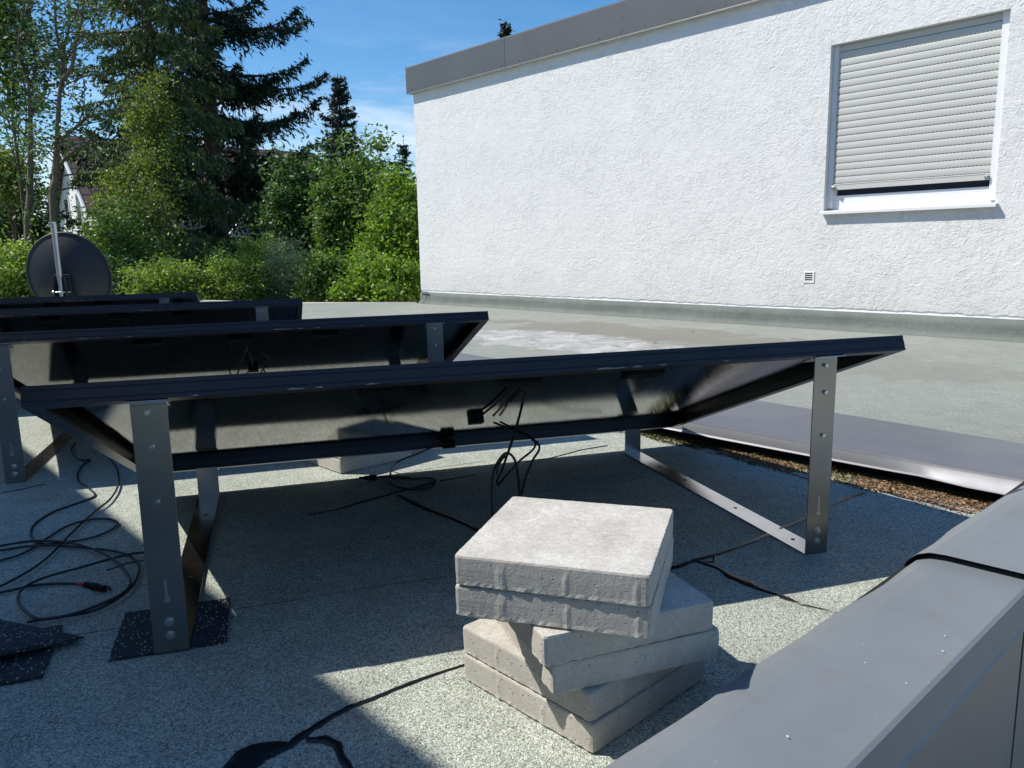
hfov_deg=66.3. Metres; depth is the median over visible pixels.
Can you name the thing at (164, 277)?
bush
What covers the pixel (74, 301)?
solar panel
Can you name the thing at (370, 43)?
sky
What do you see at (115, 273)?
bush
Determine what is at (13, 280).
bush
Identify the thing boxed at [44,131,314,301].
house
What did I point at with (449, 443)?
cable
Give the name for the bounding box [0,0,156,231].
slender tree
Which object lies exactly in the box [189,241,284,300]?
bush
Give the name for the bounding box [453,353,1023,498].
roof divider
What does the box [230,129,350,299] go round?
broadleaf tree
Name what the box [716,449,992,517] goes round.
dry debris
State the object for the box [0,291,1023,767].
flat roof
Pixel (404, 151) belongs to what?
spruce tree
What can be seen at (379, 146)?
broadleaf tree
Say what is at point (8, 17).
broadleaf tree
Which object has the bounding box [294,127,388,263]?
broadleaf tree
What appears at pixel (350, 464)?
concrete slab
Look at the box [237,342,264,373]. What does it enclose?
cable
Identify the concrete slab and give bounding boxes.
[306,451,411,473]
[337,456,356,459]
[455,497,672,606]
[455,536,672,638]
[463,619,679,721]
[464,653,704,752]
[496,620,718,693]
[508,572,712,665]
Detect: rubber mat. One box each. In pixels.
[0,619,83,656]
[0,624,62,685]
[108,597,229,661]
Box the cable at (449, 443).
[359,439,455,490]
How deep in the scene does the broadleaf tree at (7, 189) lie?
15.96 m
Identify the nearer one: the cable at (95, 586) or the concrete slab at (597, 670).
the concrete slab at (597, 670)
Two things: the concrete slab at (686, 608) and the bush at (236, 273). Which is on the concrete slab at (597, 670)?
the concrete slab at (686, 608)
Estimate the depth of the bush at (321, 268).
12.67 m
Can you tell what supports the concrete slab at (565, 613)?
on the concrete slab at (686, 608)
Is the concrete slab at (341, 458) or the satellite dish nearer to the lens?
the concrete slab at (341, 458)
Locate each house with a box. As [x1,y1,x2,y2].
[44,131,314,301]
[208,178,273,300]
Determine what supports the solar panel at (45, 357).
on the flat roof
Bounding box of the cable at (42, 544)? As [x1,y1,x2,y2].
[0,442,140,623]
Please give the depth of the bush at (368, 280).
12.03 m
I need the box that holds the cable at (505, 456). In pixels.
[491,386,539,517]
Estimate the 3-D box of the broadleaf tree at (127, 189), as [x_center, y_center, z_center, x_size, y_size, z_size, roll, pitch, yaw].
[-8.027,-2.070,16.630,2.790,6.536,2.554,-1,10,0]
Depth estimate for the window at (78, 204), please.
26.86 m
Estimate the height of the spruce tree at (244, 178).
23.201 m
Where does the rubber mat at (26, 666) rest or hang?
on the flat roof
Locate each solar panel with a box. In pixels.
[0,292,199,308]
[0,298,302,331]
[0,311,488,483]
[20,335,905,653]
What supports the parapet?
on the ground
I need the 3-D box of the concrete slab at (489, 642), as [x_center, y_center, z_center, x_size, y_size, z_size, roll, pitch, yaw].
[0.119,0.428,1.312,0.290,0.049,0.290,-10,13,-42]
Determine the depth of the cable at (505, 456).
1.97 m
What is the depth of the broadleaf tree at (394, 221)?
12.49 m
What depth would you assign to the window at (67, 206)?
27.94 m
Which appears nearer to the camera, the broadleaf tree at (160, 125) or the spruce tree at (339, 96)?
the broadleaf tree at (160, 125)
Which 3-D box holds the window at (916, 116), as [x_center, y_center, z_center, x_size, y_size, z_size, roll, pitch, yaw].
[3.006,-1.974,5.903,0.194,1.315,1.287,-10,13,-42]
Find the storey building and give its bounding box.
[405,0,1023,319]
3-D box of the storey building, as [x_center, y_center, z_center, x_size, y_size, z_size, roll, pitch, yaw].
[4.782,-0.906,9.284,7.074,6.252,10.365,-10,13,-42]
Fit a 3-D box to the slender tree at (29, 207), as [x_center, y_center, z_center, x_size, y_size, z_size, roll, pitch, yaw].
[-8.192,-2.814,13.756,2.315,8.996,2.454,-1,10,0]
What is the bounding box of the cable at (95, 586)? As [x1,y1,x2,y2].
[0,458,143,620]
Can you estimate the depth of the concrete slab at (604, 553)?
1.13 m
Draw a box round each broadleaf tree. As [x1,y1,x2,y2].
[0,0,66,225]
[0,124,72,249]
[0,132,79,294]
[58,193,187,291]
[64,130,193,269]
[105,59,197,259]
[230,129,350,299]
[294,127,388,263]
[334,163,420,301]
[341,123,417,259]
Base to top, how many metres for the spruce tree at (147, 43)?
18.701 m
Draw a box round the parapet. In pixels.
[605,481,1023,767]
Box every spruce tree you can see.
[49,0,331,300]
[53,0,264,299]
[314,73,363,194]
[395,139,415,179]
[497,19,514,37]
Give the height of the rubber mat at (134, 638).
0.007 m
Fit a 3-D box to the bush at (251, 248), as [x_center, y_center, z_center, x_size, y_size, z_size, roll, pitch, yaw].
[-4.626,-0.754,14.688,1.486,4.473,1.293,-1,10,0]
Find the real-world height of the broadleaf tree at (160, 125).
8.050 m
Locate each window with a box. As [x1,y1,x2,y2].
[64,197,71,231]
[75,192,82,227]
[819,10,1010,214]
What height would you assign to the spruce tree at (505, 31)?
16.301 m
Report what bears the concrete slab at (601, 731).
on the flat roof
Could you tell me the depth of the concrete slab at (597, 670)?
1.14 m
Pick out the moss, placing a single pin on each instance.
(711, 445)
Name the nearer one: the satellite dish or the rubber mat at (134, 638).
the rubber mat at (134, 638)
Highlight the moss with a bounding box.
[641,430,997,509]
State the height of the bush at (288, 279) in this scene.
4.336 m
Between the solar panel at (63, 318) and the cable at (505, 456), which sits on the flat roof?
the solar panel at (63, 318)
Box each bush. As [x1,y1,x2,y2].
[0,218,51,297]
[103,245,146,294]
[112,252,224,299]
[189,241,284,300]
[217,223,298,297]
[225,229,312,301]
[282,246,357,301]
[325,243,421,302]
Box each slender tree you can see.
[0,0,89,294]
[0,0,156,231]
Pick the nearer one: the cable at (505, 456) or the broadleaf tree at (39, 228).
the cable at (505, 456)
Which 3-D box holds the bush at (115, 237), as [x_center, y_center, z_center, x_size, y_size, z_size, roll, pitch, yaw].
[-7.334,-1.069,14.982,2.252,5.101,1.974,7,13,39]
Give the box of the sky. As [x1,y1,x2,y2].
[0,0,621,225]
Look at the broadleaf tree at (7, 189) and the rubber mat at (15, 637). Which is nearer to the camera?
the rubber mat at (15, 637)
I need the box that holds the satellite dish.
[26,222,111,296]

